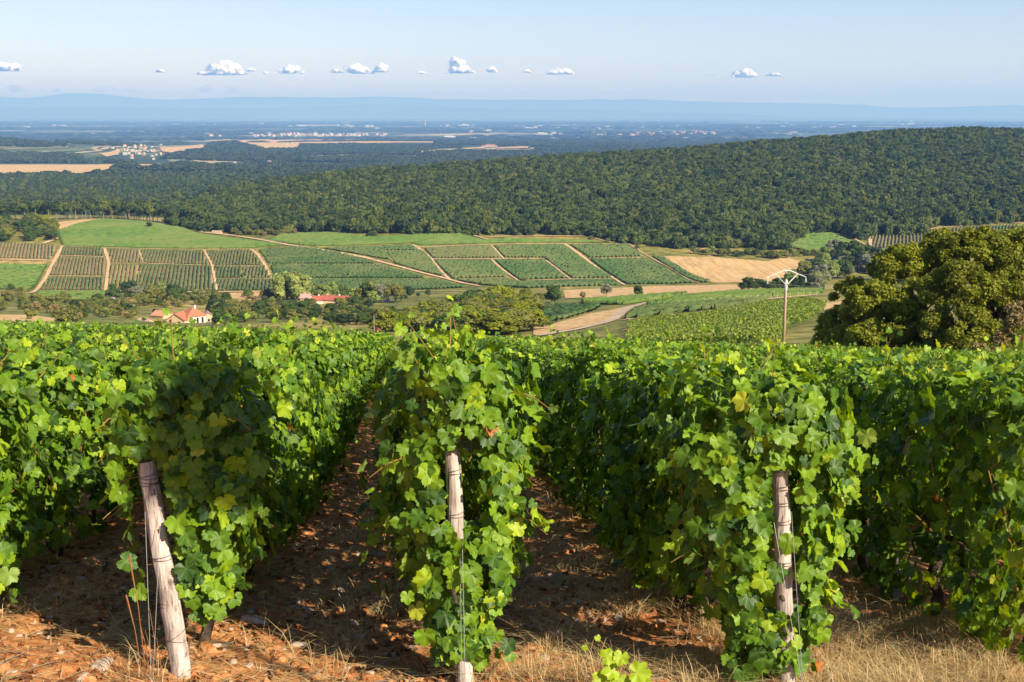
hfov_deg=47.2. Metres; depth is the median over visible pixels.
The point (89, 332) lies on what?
grapevine
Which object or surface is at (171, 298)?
tree
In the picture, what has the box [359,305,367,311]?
deciduous tree
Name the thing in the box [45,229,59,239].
copse tree
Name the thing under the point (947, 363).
grapevine
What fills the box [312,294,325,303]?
house
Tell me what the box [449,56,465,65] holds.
cloud
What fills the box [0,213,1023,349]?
hillside
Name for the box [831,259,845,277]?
deciduous tree
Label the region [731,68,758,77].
cloud
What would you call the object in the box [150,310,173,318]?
barn
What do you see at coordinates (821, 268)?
deciduous tree
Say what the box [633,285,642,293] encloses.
deciduous tree
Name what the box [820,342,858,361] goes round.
grapevine
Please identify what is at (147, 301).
shrub
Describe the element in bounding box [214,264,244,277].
vineyard plot
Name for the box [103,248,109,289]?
track
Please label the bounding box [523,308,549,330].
oak tree
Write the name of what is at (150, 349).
grapevine
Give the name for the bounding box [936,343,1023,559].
grapevine
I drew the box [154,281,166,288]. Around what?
deciduous tree
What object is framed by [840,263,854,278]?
deciduous tree
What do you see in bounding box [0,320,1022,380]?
vine rows
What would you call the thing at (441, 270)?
track
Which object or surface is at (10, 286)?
deciduous tree
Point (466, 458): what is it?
grapevine
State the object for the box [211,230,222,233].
crest hut
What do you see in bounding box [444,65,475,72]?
cloud
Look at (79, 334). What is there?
grapevine
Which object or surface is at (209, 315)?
outbuilding
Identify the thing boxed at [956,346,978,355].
grapevine
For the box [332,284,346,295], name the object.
deciduous tree
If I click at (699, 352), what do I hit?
grapevine
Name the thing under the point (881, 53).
sky
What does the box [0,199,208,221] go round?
forest edge
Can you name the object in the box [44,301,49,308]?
shrub
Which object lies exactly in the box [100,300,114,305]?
shrub
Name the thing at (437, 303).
oak tree
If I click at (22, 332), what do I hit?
grapevine
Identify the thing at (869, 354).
grapevine
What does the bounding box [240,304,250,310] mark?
shrub
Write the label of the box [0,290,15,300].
shrub
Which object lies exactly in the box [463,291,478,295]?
oak tree
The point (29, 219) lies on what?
copse tree
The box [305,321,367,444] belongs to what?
grapevine
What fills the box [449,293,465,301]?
oak tree
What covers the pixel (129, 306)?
shrub
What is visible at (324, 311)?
deciduous tree
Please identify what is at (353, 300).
deciduous tree
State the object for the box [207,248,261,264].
vineyard plot
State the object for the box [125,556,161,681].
dry stalks
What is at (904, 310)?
oak tree
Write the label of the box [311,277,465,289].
vineyard plot
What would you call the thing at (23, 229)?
copse tree
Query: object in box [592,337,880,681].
grapevine
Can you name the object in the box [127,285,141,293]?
deciduous tree
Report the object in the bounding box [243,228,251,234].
shrub
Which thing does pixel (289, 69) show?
cloud
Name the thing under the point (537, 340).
grapevine
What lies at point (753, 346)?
grapevine
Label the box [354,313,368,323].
deciduous tree
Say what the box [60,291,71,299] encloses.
shrub
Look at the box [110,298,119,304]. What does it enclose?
shrub
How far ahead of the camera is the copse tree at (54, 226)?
814.43 m
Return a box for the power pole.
[767,270,806,341]
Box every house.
[299,292,311,300]
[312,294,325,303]
[320,294,335,303]
[330,294,350,302]
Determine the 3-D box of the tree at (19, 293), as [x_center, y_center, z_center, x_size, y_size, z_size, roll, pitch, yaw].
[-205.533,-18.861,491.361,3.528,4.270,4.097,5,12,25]
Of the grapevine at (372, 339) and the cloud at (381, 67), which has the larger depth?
the cloud at (381, 67)
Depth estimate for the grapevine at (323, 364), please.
10.24 m
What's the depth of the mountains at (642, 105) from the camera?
45228.38 m
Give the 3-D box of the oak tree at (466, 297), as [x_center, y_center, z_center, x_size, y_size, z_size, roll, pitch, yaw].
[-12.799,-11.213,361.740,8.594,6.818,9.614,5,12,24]
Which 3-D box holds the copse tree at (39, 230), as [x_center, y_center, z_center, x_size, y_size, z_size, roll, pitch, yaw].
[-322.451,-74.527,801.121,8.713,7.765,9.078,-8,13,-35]
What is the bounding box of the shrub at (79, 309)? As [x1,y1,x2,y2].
[75,306,83,312]
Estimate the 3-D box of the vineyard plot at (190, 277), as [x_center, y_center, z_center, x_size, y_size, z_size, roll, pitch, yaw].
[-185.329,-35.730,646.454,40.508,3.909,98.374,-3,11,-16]
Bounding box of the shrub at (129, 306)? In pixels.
[121,303,135,309]
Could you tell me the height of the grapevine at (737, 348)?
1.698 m
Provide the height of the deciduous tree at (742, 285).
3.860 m
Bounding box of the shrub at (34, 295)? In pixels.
[28,293,43,298]
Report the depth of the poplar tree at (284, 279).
537.00 m
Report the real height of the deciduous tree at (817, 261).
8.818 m
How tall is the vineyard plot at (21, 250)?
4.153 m
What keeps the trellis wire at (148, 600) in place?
attached to the vine post at (170, 602)
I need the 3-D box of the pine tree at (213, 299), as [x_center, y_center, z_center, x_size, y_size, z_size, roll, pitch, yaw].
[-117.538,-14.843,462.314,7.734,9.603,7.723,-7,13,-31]
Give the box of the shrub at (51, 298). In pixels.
[39,295,54,301]
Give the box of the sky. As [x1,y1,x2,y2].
[0,0,1023,107]
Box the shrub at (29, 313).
[23,309,38,318]
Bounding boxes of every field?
[0,164,111,172]
[0,315,53,323]
[58,219,95,228]
[99,150,119,156]
[160,144,203,151]
[230,293,264,298]
[237,139,432,147]
[421,147,484,151]
[497,146,527,147]
[533,305,630,334]
[563,284,751,297]
[665,256,798,282]
[824,301,841,309]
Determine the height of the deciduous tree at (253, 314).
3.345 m
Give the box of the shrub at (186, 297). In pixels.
[179,293,190,301]
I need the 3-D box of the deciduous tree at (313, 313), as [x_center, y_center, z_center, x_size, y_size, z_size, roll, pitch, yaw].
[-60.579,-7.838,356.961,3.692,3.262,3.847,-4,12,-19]
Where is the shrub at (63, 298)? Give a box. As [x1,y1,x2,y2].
[54,293,70,302]
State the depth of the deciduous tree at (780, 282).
431.53 m
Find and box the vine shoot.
[582,634,651,681]
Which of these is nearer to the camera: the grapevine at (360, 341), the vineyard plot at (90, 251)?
the grapevine at (360, 341)
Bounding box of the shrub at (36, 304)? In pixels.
[29,301,42,309]
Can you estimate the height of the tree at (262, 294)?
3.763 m
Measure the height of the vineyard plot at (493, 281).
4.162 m
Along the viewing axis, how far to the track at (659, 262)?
701.81 m
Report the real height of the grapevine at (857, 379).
1.814 m
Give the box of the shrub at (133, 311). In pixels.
[124,308,139,315]
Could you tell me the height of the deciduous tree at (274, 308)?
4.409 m
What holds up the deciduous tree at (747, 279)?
on the hillside
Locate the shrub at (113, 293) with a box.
[105,290,124,298]
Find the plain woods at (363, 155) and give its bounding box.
[0,137,744,181]
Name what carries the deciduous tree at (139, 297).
on the hillside
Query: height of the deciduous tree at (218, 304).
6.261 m
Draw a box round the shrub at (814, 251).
[809,249,818,254]
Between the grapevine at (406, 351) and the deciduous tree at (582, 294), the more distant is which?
the deciduous tree at (582, 294)
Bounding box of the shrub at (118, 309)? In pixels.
[111,305,123,315]
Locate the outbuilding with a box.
[204,310,212,321]
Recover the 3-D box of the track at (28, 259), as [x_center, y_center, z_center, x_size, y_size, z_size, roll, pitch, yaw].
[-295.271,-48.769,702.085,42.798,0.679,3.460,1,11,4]
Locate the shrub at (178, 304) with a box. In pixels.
[175,302,182,306]
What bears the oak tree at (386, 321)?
on the hillside
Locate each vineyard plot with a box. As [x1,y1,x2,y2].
[0,241,55,258]
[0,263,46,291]
[29,290,107,300]
[41,275,103,289]
[50,255,104,274]
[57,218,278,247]
[60,246,103,255]
[109,263,139,290]
[110,248,141,261]
[138,263,215,290]
[140,248,208,264]
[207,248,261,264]
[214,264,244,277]
[216,277,271,290]
[243,265,270,277]
[259,245,374,263]
[270,231,597,245]
[271,263,424,277]
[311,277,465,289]
[325,244,417,259]
[387,249,443,275]
[425,244,500,257]
[434,259,507,277]
[457,277,620,287]
[494,243,611,277]
[495,258,566,279]
[538,302,600,321]
[571,243,642,257]
[581,291,687,303]
[590,256,692,283]
[625,296,767,318]
[625,296,826,345]
[646,287,824,304]
[652,254,709,282]
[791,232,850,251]
[871,230,931,247]
[947,225,980,231]
[986,223,1023,233]
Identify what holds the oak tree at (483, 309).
on the hillside
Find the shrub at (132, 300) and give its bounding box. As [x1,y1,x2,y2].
[120,297,136,305]
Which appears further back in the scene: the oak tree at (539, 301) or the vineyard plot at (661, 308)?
the oak tree at (539, 301)
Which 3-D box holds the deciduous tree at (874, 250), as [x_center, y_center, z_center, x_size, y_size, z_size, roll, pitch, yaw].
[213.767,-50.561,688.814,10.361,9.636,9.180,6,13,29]
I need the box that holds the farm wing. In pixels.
[165,311,188,322]
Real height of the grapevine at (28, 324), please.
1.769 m
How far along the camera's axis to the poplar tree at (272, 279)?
556.43 m
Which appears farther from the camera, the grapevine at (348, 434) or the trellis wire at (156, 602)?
the grapevine at (348, 434)
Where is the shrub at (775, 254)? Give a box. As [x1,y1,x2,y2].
[769,251,781,258]
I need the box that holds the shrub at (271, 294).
[267,292,277,297]
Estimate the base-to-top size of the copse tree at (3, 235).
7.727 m
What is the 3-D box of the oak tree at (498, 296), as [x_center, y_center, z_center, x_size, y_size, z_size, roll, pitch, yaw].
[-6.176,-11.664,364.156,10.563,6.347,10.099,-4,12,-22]
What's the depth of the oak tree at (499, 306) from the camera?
311.08 m
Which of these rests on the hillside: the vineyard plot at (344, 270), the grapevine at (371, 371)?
the vineyard plot at (344, 270)
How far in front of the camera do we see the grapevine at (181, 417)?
5.33 m
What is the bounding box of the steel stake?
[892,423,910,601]
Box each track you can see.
[5,259,52,260]
[16,245,64,293]
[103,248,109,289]
[187,291,255,291]
[201,231,480,285]
[203,250,217,289]
[250,249,271,277]
[412,244,449,278]
[428,243,585,246]
[491,259,519,280]
[502,258,570,278]
[536,278,616,279]
[565,244,625,284]
[621,294,822,319]
[630,244,699,282]
[868,222,1023,245]
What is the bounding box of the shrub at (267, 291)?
[263,288,270,297]
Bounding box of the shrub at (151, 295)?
[141,294,155,303]
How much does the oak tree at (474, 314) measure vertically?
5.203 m
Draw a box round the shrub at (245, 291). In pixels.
[241,289,253,296]
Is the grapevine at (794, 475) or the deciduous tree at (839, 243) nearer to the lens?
the grapevine at (794, 475)
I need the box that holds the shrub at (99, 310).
[95,307,115,314]
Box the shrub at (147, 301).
[143,298,154,305]
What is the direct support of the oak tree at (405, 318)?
on the hillside
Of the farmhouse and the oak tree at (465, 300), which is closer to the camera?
the oak tree at (465, 300)
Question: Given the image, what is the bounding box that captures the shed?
[137,318,156,321]
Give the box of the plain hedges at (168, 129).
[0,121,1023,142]
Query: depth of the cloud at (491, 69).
60304.42 m
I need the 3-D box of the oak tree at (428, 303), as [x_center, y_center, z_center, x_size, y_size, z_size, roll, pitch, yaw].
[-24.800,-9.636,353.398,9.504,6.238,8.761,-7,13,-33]
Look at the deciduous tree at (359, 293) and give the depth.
515.54 m
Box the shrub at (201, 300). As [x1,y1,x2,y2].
[194,294,207,304]
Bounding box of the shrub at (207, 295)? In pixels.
[203,293,218,298]
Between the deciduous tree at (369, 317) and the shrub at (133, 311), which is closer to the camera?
the deciduous tree at (369, 317)
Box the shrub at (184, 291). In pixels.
[180,289,189,294]
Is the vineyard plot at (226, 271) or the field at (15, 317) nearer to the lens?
the field at (15, 317)
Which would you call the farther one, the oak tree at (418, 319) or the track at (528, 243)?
the track at (528, 243)
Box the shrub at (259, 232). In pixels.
[255,229,262,234]
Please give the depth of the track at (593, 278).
643.09 m
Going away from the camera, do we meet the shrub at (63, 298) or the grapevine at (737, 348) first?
the grapevine at (737, 348)
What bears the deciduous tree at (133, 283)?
on the hillside
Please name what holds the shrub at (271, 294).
on the hillside
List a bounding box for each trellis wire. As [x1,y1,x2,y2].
[145,517,150,668]
[153,530,159,673]
[460,575,461,678]
[462,545,464,658]
[774,525,801,680]
[791,512,802,681]
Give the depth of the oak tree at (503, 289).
395.82 m
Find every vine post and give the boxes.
[137,459,190,678]
[444,449,472,681]
[771,469,794,681]
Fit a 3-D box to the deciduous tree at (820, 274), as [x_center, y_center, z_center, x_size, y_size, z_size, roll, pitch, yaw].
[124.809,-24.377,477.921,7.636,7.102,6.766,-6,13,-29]
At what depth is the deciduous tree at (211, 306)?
444.80 m
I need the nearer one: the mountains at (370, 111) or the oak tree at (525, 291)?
the oak tree at (525, 291)
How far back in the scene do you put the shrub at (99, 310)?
389.13 m
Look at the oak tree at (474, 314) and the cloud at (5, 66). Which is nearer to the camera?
the oak tree at (474, 314)
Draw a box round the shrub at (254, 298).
[246,295,257,301]
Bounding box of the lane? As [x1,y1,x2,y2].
[531,302,645,335]
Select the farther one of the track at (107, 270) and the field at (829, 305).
the track at (107, 270)
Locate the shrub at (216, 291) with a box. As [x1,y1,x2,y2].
[203,290,220,296]
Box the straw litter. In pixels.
[0,443,1023,681]
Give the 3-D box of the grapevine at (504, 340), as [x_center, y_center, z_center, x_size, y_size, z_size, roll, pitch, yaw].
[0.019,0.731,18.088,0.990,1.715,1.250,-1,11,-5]
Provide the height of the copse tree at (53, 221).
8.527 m
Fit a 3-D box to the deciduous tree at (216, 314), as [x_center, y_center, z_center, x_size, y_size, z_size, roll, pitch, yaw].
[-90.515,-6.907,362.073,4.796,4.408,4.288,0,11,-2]
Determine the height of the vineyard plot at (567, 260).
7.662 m
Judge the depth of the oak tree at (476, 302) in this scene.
345.50 m
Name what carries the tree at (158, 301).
on the hillside
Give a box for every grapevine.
[0,317,125,555]
[0,321,32,348]
[0,323,44,605]
[0,331,47,466]
[0,331,94,582]
[6,319,26,335]
[6,324,86,454]
[8,320,28,330]
[8,322,54,346]
[10,319,43,327]
[14,321,38,335]
[15,321,161,527]
[23,323,105,451]
[26,323,69,339]
[36,320,77,331]
[43,325,91,339]
[52,319,88,330]
[61,321,120,413]
[65,334,164,501]
[73,321,106,340]
[89,326,182,479]
[90,308,310,642]
[92,332,142,350]
[95,317,154,345]
[100,322,123,331]
[134,321,218,357]
[142,320,167,331]
[144,328,160,341]
[145,323,178,337]
[151,324,185,340]
[165,318,218,348]
[172,323,192,331]
[190,310,325,548]
[201,322,243,340]
[216,325,311,575]
[252,319,341,514]
[264,316,353,486]
[274,317,356,482]
[278,320,363,470]
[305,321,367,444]
[306,318,359,459]
[318,323,368,413]
[322,331,369,411]
[326,338,366,425]
[331,327,370,403]
[342,329,374,399]
[348,333,381,390]
[349,328,382,392]
[350,329,378,407]
[350,329,379,395]
[353,326,385,395]
[354,331,384,382]
[354,338,373,414]
[357,295,587,672]
[361,330,479,547]
[367,336,380,393]
[371,390,537,569]
[372,329,464,480]
[377,338,500,516]
[384,312,454,377]
[477,330,507,347]
[484,331,514,351]
[494,332,536,355]
[494,335,537,357]
[498,336,545,366]
[507,328,571,470]
[511,325,569,434]
[516,331,578,480]
[518,331,601,492]
[531,336,627,502]
[532,329,643,520]
[535,336,547,343]
[557,332,586,348]
[560,348,678,520]
[573,318,723,566]
[581,324,792,608]
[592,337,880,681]
[614,336,647,349]
[633,334,680,361]
[652,347,707,362]
[662,340,681,350]
[665,340,714,443]
[671,337,699,355]
[684,341,716,360]
[698,339,720,349]
[702,339,743,361]
[723,340,766,353]
[727,344,760,362]
[739,342,803,366]
[741,340,759,351]
[742,337,831,513]
[746,345,760,357]
[767,339,797,355]
[769,352,888,535]
[772,345,812,358]
[782,339,858,371]
[789,327,970,574]
[797,341,839,359]
[801,345,832,353]
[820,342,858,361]
[822,342,906,499]
[842,339,1023,618]
[842,342,869,353]
[852,342,917,454]
[870,354,959,485]
[871,345,946,429]
[894,336,1014,528]
[904,331,1023,661]
[906,346,944,357]
[919,348,997,367]
[935,346,971,360]
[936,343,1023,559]
[956,343,1021,366]
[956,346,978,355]
[963,352,1022,372]
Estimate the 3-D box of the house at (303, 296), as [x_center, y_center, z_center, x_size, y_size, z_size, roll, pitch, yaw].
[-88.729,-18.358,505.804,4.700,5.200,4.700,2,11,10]
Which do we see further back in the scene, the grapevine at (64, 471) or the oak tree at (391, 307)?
the oak tree at (391, 307)
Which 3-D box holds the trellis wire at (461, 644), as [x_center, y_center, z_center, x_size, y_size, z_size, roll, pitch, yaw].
[-0.223,1.208,5.125,0.002,0.704,0.202,-1,11,-4]
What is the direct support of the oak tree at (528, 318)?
on the hillside
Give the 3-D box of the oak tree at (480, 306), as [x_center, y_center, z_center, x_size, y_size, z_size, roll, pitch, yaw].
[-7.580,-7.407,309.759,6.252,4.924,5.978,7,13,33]
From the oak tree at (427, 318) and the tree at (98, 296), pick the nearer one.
the oak tree at (427, 318)
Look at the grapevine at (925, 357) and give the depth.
12.71 m
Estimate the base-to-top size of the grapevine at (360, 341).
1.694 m
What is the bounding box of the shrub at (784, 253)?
[778,250,791,257]
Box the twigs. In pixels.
[0,469,1020,681]
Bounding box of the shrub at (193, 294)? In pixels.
[190,289,203,298]
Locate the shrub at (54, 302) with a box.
[53,301,63,309]
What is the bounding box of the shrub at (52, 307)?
[46,303,61,312]
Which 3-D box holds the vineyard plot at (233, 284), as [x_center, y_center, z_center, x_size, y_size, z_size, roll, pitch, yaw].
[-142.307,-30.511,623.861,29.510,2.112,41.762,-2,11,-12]
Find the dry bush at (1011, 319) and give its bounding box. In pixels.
[969,301,1023,352]
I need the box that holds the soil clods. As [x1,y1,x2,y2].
[0,461,1023,681]
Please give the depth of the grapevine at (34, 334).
16.21 m
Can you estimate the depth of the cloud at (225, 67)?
60037.84 m
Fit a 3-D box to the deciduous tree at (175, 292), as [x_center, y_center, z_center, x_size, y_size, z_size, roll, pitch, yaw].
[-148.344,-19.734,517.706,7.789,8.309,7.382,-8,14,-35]
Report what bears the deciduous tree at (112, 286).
on the hillside
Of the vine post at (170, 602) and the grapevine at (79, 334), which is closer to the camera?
the vine post at (170, 602)
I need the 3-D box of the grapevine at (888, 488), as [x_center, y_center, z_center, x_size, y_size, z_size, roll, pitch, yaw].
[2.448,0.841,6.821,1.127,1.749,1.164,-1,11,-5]
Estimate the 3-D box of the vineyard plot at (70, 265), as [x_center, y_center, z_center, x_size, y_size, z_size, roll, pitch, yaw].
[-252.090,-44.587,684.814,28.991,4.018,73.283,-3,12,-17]
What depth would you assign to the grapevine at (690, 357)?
18.06 m
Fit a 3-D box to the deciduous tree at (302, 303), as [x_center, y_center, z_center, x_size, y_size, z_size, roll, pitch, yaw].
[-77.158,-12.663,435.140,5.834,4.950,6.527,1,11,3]
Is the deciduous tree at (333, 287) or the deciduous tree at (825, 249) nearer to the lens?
the deciduous tree at (333, 287)
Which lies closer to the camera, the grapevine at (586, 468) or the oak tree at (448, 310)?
the grapevine at (586, 468)
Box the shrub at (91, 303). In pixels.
[84,301,94,306]
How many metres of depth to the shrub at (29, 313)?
295.08 m
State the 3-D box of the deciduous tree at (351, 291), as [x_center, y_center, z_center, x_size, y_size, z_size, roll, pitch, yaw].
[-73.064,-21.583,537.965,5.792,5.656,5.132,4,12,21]
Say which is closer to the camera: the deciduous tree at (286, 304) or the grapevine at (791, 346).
the grapevine at (791, 346)
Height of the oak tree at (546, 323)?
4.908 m
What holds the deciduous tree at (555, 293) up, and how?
on the hillside
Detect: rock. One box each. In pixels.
[76,672,88,681]
[90,657,113,670]
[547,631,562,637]
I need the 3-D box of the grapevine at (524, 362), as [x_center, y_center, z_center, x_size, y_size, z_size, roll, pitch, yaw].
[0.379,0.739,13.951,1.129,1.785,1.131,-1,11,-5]
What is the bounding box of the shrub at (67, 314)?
[50,308,82,323]
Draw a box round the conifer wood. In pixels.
[0,168,354,216]
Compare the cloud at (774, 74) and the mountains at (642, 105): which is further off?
the cloud at (774, 74)
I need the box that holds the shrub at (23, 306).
[17,301,29,308]
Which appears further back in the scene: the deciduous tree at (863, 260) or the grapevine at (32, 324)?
the deciduous tree at (863, 260)
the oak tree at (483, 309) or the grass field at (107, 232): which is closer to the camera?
the oak tree at (483, 309)
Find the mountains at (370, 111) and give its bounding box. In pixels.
[0,104,1020,118]
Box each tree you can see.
[0,231,7,241]
[2,214,13,219]
[2,228,12,239]
[5,220,16,228]
[6,284,14,289]
[12,221,23,230]
[15,291,25,297]
[20,213,34,220]
[20,226,32,232]
[22,227,37,239]
[23,215,37,221]
[24,217,35,222]
[25,232,36,240]
[29,221,39,227]
[34,226,45,236]
[37,214,50,224]
[45,219,59,226]
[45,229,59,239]
[47,224,58,229]
[68,299,80,306]
[83,306,91,313]
[91,293,101,299]
[102,309,109,315]
[108,283,119,290]
[119,281,131,290]
[120,299,130,306]
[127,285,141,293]
[128,280,137,287]
[132,293,147,305]
[141,284,157,296]
[153,288,166,300]
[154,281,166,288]
[154,299,162,304]
[165,284,180,292]
[166,287,183,300]
[166,294,176,305]
[186,221,193,227]
[205,291,219,310]
[208,302,226,310]
[209,309,220,313]
[211,312,225,324]
[213,302,225,308]
[213,315,225,324]
[216,305,226,310]
[219,297,231,301]
[221,292,231,297]
[223,306,239,316]
[224,298,242,307]
[230,227,238,233]
[237,311,250,321]
[241,299,252,304]
[250,311,256,318]
[253,300,264,307]
[254,303,265,311]
[257,309,263,316]
[258,291,267,296]
[260,301,270,307]
[265,306,279,312]
[268,296,275,303]
[269,273,277,298]
[269,312,282,319]
[272,275,286,299]
[275,273,285,296]
[278,301,293,310]
[284,272,292,299]
[286,311,300,320]
[287,273,304,300]
[296,300,308,308]
[299,274,310,293]
[301,309,309,318]
[307,274,312,293]
[307,310,318,319]
[308,300,315,305]
[310,284,318,295]
[314,284,329,295]
[320,308,329,315]
[323,311,330,320]
[324,281,339,294]
[327,303,336,310]
[327,313,336,322]
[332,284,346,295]
[333,297,347,306]
[338,314,348,322]
[342,313,355,324]
[345,306,353,310]
[347,288,355,296]
[348,296,359,304]
[352,303,358,308]
[354,288,367,298]
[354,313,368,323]
[359,281,367,298]
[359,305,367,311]
[363,299,372,306]
[364,280,378,301]
[365,313,372,323]
[367,290,380,304]
[368,311,401,333]
[371,307,390,315]
[375,283,386,301]
[383,284,405,302]
[384,306,395,309]
[389,311,413,328]
[397,312,415,328]
[399,286,407,301]
[403,310,428,331]
[404,286,412,297]
[416,312,433,330]
[417,299,439,307]
[424,308,462,329]
[425,311,447,330]
[426,310,434,316]
[429,312,473,331]
[431,300,453,307]
[431,313,473,331]
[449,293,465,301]
[457,298,474,302]
[459,295,478,299]
[462,305,476,311]
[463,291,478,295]
[464,289,483,293]
[464,310,492,332]
[468,300,481,304]
[470,296,486,301]
[471,311,522,334]
[473,308,499,331]
[475,303,490,309]
[481,292,503,299]
[482,293,497,301]
[482,312,502,334]
[483,289,500,293]
[491,301,509,308]
[492,285,517,295]
[504,308,538,331]
[505,286,518,295]
[505,315,523,333]
[510,301,529,309]
[518,288,532,295]
[521,308,553,329]
[522,300,538,309]
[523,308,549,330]
[525,296,545,306]
[533,293,544,299]
[543,284,559,301]
[547,287,561,301]
[579,291,585,297]
[600,284,612,294]
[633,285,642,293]
[704,249,711,254]
[737,251,744,256]
[737,282,746,289]
[742,276,753,288]
[747,281,759,288]
[758,279,766,287]
[763,282,772,288]
[776,278,791,287]
[783,269,798,277]
[790,278,805,287]
[795,261,811,278]
[806,272,823,278]
[809,264,830,278]
[809,276,823,287]
[810,226,971,351]
[810,257,822,266]
[813,273,827,284]
[814,252,830,263]
[819,246,830,252]
[824,261,839,275]
[825,239,839,248]
[829,249,841,260]
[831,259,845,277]
[835,241,849,249]
[837,259,852,278]
[838,243,849,249]
[839,250,851,255]
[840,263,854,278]
[842,255,857,265]
[846,240,865,251]
[849,250,864,269]
[857,253,871,271]
[864,245,871,251]
[869,247,884,253]
[917,224,1023,351]
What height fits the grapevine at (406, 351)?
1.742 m
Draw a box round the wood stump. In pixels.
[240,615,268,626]
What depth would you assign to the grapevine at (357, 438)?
13.65 m
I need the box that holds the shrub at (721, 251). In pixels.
[717,248,727,255]
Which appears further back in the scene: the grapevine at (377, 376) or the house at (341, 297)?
the house at (341, 297)
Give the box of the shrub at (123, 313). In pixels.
[120,311,128,317]
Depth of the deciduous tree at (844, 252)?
673.50 m
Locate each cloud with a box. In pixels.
[0,61,23,70]
[194,60,245,74]
[263,64,305,73]
[330,68,343,72]
[347,63,373,73]
[372,62,388,71]
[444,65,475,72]
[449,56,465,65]
[486,66,497,71]
[533,68,573,74]
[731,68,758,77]
[766,72,782,75]
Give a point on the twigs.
(414, 624)
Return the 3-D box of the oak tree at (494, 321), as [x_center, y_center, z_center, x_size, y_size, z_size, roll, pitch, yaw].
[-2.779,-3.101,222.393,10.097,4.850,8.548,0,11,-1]
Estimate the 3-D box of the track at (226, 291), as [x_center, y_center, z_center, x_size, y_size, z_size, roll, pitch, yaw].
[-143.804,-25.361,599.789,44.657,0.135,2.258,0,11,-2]
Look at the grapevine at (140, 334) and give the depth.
15.88 m
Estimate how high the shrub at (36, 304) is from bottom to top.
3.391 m
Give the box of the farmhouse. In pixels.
[184,305,205,322]
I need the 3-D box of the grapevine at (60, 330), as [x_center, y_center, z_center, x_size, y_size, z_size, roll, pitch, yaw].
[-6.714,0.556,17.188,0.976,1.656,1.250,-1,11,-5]
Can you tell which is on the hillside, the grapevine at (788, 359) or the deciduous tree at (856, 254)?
the deciduous tree at (856, 254)
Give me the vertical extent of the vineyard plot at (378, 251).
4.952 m
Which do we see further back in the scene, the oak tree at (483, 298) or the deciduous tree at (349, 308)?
the deciduous tree at (349, 308)
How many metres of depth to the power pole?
111.17 m
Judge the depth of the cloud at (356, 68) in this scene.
60134.61 m
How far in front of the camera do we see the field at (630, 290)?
519.27 m
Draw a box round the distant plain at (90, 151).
[0,118,1023,171]
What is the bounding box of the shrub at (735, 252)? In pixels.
[732,250,738,255]
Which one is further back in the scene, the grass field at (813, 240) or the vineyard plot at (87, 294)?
the grass field at (813, 240)
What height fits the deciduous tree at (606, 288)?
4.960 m
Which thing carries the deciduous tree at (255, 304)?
on the hillside
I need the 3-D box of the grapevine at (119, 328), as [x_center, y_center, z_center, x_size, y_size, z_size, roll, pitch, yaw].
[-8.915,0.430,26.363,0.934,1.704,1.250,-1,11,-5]
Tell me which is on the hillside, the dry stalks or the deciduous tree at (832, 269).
the deciduous tree at (832, 269)
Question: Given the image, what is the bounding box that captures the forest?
[163,125,1023,249]
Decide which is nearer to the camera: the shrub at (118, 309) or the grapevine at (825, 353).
the grapevine at (825, 353)
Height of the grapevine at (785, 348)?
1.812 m
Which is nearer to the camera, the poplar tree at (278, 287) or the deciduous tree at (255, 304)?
the deciduous tree at (255, 304)
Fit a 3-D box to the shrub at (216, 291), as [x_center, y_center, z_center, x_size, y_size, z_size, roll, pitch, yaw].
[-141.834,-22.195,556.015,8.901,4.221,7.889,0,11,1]
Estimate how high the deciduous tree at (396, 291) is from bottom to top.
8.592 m
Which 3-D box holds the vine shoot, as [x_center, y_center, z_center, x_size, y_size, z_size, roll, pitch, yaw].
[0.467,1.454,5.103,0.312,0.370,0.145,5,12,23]
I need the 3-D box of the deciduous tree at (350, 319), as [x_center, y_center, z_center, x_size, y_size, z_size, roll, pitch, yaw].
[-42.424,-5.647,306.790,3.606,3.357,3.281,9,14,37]
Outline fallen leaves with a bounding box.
[0,440,1021,681]
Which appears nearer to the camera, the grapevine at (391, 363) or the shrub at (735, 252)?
the grapevine at (391, 363)
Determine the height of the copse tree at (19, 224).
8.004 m
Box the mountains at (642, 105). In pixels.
[0,93,1023,117]

